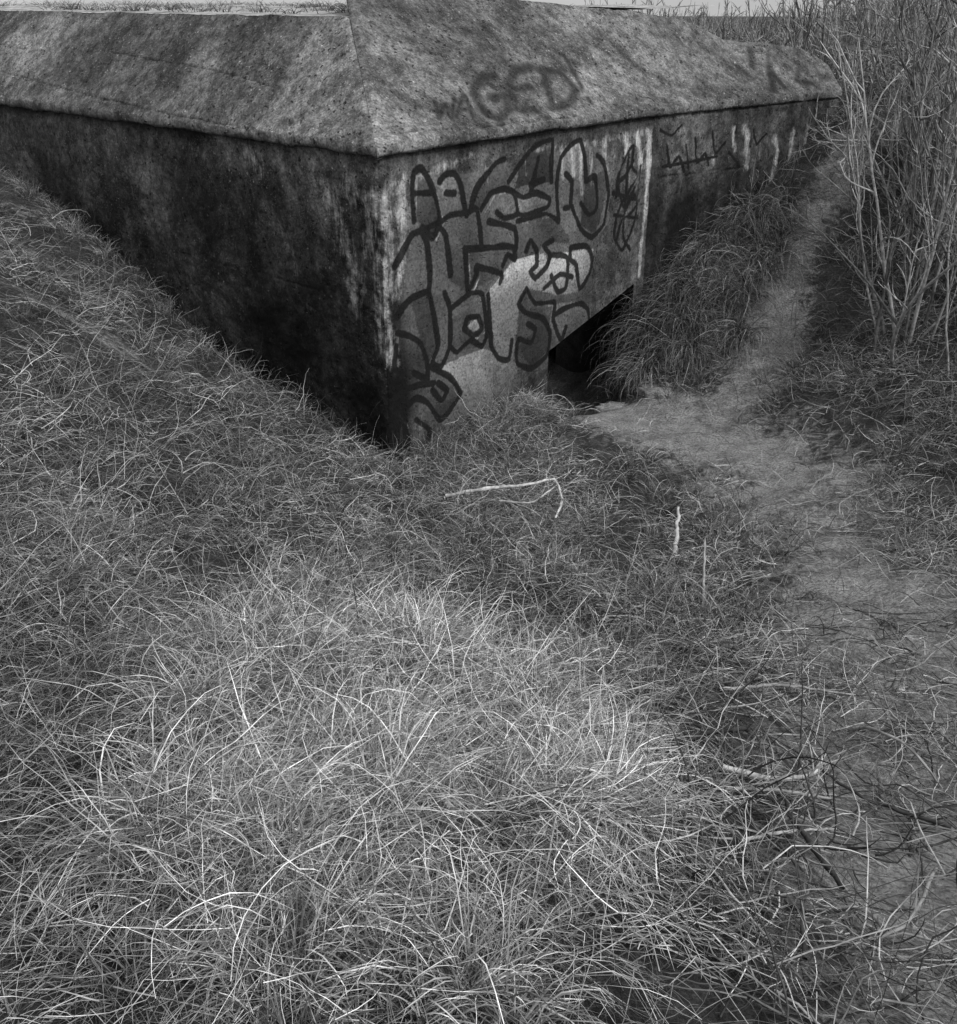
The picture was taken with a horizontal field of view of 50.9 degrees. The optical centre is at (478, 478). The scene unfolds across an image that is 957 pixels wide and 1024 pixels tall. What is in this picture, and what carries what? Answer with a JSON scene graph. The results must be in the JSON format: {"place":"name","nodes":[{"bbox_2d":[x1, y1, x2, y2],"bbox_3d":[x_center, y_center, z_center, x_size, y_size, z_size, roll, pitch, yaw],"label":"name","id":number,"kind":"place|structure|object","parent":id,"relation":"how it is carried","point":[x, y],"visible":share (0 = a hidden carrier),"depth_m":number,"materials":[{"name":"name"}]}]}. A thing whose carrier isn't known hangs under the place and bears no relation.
{"place":"outdoors","nodes":[
{"label":"outdoors","id":0,"kind":"place"},
{"bbox_2d":[0,0,935,16],"label":"sky","id":1,"kind":"structure","parent":0,"point":[713,8],"materials":[{"name":"grey"}]},
{"bbox_2d":[0,0,956,1023],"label":"dune grass","id":2,"kind":"structure","parent":0,"point":[520,736],"depth_m":2.68,"materials":[{"name":"grey plant"}]},
{"bbox_2d":[0,16,956,1023],"bbox_3d":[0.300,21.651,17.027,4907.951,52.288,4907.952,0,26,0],"label":"ground","id":3,"kind":"structure","parent":0,"point":[570,386],"depth_m":5.59,"materials":[{"name":"soil"}]},
{"bbox_2d":[0,0,841,462],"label":"concrete bunker","id":4,"kind":"object","parent":3,"relation":"on","point":[468,214],"visible":0.78,"depth_m":8.25},
{"bbox_2d":[0,60,956,1023],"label":"dead bramble tangle","id":5,"kind":"object","parent":3,"relation":"on","point":[720,756],"visible":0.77,"depth_m":3.92,"materials":[{"name":"grey plant"}]},
{"bbox_2d":[724,732,830,799],"bbox_3d":[0.918,0.952,3.230,0.433,0.200,0.188,-10,27,-20],"label":"fallen branch","id":6,"kind":"object","parent":5,"relation":"on","point":[790,791],"visible":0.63,"depth_m":3.14,"materials":[{"name":"grey wood"}]},
{"bbox_2d":[718,672,859,694],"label":"fallen branch","id":7,"kind":"object","parent":5,"relation":"on","point":[781,685],"visible":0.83,"depth_m":4.27,"materials":[{"name":"grey wood"}]},
{"bbox_2d":[846,726,942,788],"bbox_3d":[1.469,0.976,3.654,0.149,0.232,0.440,-10,27,-20],"label":"fallen branch","id":8,"kind":"object","parent":5,"relation":"on","point":[857,729],"visible":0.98,"depth_m":3.52,"materials":[{"name":"grey wood"}]},
{"bbox_2d":[445,478,571,517],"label":"fallen branch","id":9,"kind":"object","parent":3,"relation":"on","point":[504,486],"visible":0.93,"depth_m":6.80,"materials":[{"name":"grey wood"}]},
{"bbox_2d":[493,485,556,506],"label":"fallen branch","id":10,"kind":"object","parent":3,"relation":"on","point":[507,501],"visible":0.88,"depth_m":6.72,"materials":[{"name":"grey wood"}]},
{"bbox_2d":[594,401,624,413],"bbox_3d":[1.251,-0.613,9.024,0.405,0.104,0.268,-11,28,-21],"label":"stone slab","id":11,"kind":"object","parent":3,"relation":"on","point":[610,405],"depth_m":9.00,"materials":[{"name":"grey stone"}]},
{"bbox_2d":[638,384,673,397],"bbox_3d":[1.611,-0.760,9.012,0.377,0.108,0.268,9,27,19],"label":"stone slab","id":12,"kind":"object","parent":3,"relation":"on","point":[641,389],"depth_m":8.97,"materials":[{"name":"grey stone"}]},
{"bbox_2d":[673,506,680,553],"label":"fallen branch","id":13,"kind":"object","parent":3,"relation":"on","point":[676,531],"visible":0.88,"depth_m":6.10,"materials":[{"name":"white wood"}]},
{"bbox_2d":[701,539,706,607],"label":"fallen branch","id":14,"kind":"object","parent":3,"relation":"on","point":[704,575],"visible":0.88,"depth_m":5.36,"materials":[{"name":"grey wood"}]},
{"bbox_2d":[668,708,758,747],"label":"fallen branch","id":15,"kind":"object","parent":3,"relation":"on","point":[726,728],"visible":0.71,"depth_m":3.36,"materials":[{"name":"grey wood"}]},
{"bbox_2d":[584,0,956,89],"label":"distant thicket","id":16,"kind":"object","parent":3,"relation":"on","point":[806,37],"visible":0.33,"depth_m":15.63,"materials":[{"name":"grey plant"}]},
{"bbox_2d":[738,788,836,842],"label":"fallen branch","id":17,"kind":"object","parent":3,"relation":"on","point":[781,832],"visible":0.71,"depth_m":2.78,"materials":[{"name":"grey wood"}]},
{"bbox_2d":[746,759,844,889],"bbox_3d":[0.886,1.028,2.944,0.189,0.235,0.616,2,26,4],"label":"fallen branch","id":18,"kind":"object","parent":3,"relation":"on","point":[806,837],"visible":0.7,"depth_m":2.79,"materials":[{"name":"grey wood"}]},
{"bbox_2d":[721,728,870,780],"bbox_3d":[1.024,0.953,3.398,0.580,0.228,0.226,-12,28,-24],"label":"fallen branch","id":19,"kind":"object","parent":3,"relation":"on","point":[795,777],"visible":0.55,"depth_m":3.28,"materials":[{"name":"grey wood"}]},
{"bbox_2d":[730,120,905,328],"bbox_3d":[3.112,-2.741,9.869,1.224,1.945,2.625,-3,26,-7],"label":"young shrub","id":20,"kind":"object","parent":3,"relation":"on","point":[782,306],"visible":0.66,"depth_m":9.57,"materials":[{"name":"grey plant"}]},
{"bbox_2d":[759,826,888,961],"bbox_3d":[0.740,0.994,2.469,0.355,0.233,0.501,-13,28,-24],"label":"fallen branch","id":21,"kind":"object","parent":3,"relation":"on","point":[802,929],"visible":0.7,"depth_m":2.40,"materials":[{"name":"grey wood"}]},
{"bbox_2d":[762,738,950,828],"bbox_3d":[1.250,1.053,3.459,0.146,0.150,0.718,-15,30,-29],"label":"fallen branch","id":22,"kind":"object","parent":3,"relation":"on","point":[927,819],"visible":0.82,"depth_m":3.32,"materials":[{"name":"grey wood"}]},
{"bbox_2d":[781,0,956,367],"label":"bare shrub","id":23,"kind":"object","parent":3,"relation":"on","point":[937,274],"visible":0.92,"depth_m":8.08,"materials":[{"name":"grey plant"}]},
{"bbox_2d":[790,0,956,209],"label":"bare shrub","id":24,"kind":"object","parent":3,"relation":"on","point":[890,144],"visible":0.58,"depth_m":9.49,"materials":[{"name":"grey plant"}]},
{"bbox_2d":[810,0,956,170],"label":"bare shrub","id":25,"kind":"object","parent":3,"relation":"on","point":[937,23],"visible":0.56,"depth_m":9.47,"materials":[{"name":"grey plant"}]},
{"bbox_2d":[850,867,937,989],"bbox_3d":[1.018,1.077,2.527,0.148,0.354,0.798,17,30,31],"label":"fallen branch","id":26,"kind":"object","parent":3,"relation":"on","point":[919,903],"visible":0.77,"depth_m":2.48,"materials":[{"name":"grey wood"}]},
{"bbox_2d":[832,0,956,98],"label":"bare shrub","id":27,"kind":"object","parent":3,"relation":"on","point":[925,28],"visible":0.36,"depth_m":10.66,"materials":[{"name":"grey plant"}]},
{"bbox_2d":[839,0,956,245],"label":"bare shrub","id":28,"kind":"object","parent":3,"relation":"on","point":[901,4],"visible":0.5,"depth_m":8.98,"materials":[{"name":"grey plant"}]},
{"bbox_2d":[853,0,956,299],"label":"bare shrub","id":29,"kind":"object","parent":3,"relation":"on","point":[931,170],"visible":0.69,"depth_m":8.42,"materials":[{"name":"grey plant"}]},
{"bbox_2d":[862,0,956,287],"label":"bare shrub","id":30,"kind":"object","parent":3,"relation":"on","point":[921,156],"visible":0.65,"depth_m":7.90,"materials":[{"name":"grey plant"}]},
{"bbox_2d":[866,0,956,376],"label":"bare shrub","id":31,"kind":"object","parent":3,"relation":"on","point":[952,223],"visible":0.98,"depth_m":7.27,"materials":[{"name":"grey plant"}]},
{"bbox_2d":[893,17,956,264],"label":"bare shrub","id":32,"kind":"object","parent":3,"relation":"on","point":[955,137],"visible":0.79,"depth_m":7.84,"materials":[{"name":"grey plant"}]},
{"bbox_2d":[916,4,956,73],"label":"bare shrub","id":33,"kind":"object","parent":3,"relation":"on","point":[950,30],"visible":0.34,"depth_m":9.86,"materials":[{"name":"grey plant"}]},
{"bbox_2d":[919,0,954,79],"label":"bare shrub","id":34,"kind":"object","parent":3,"relation":"on","point":[945,28],"visible":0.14,"depth_m":11.50,"materials":[{"name":"grey plant"}]}
]}

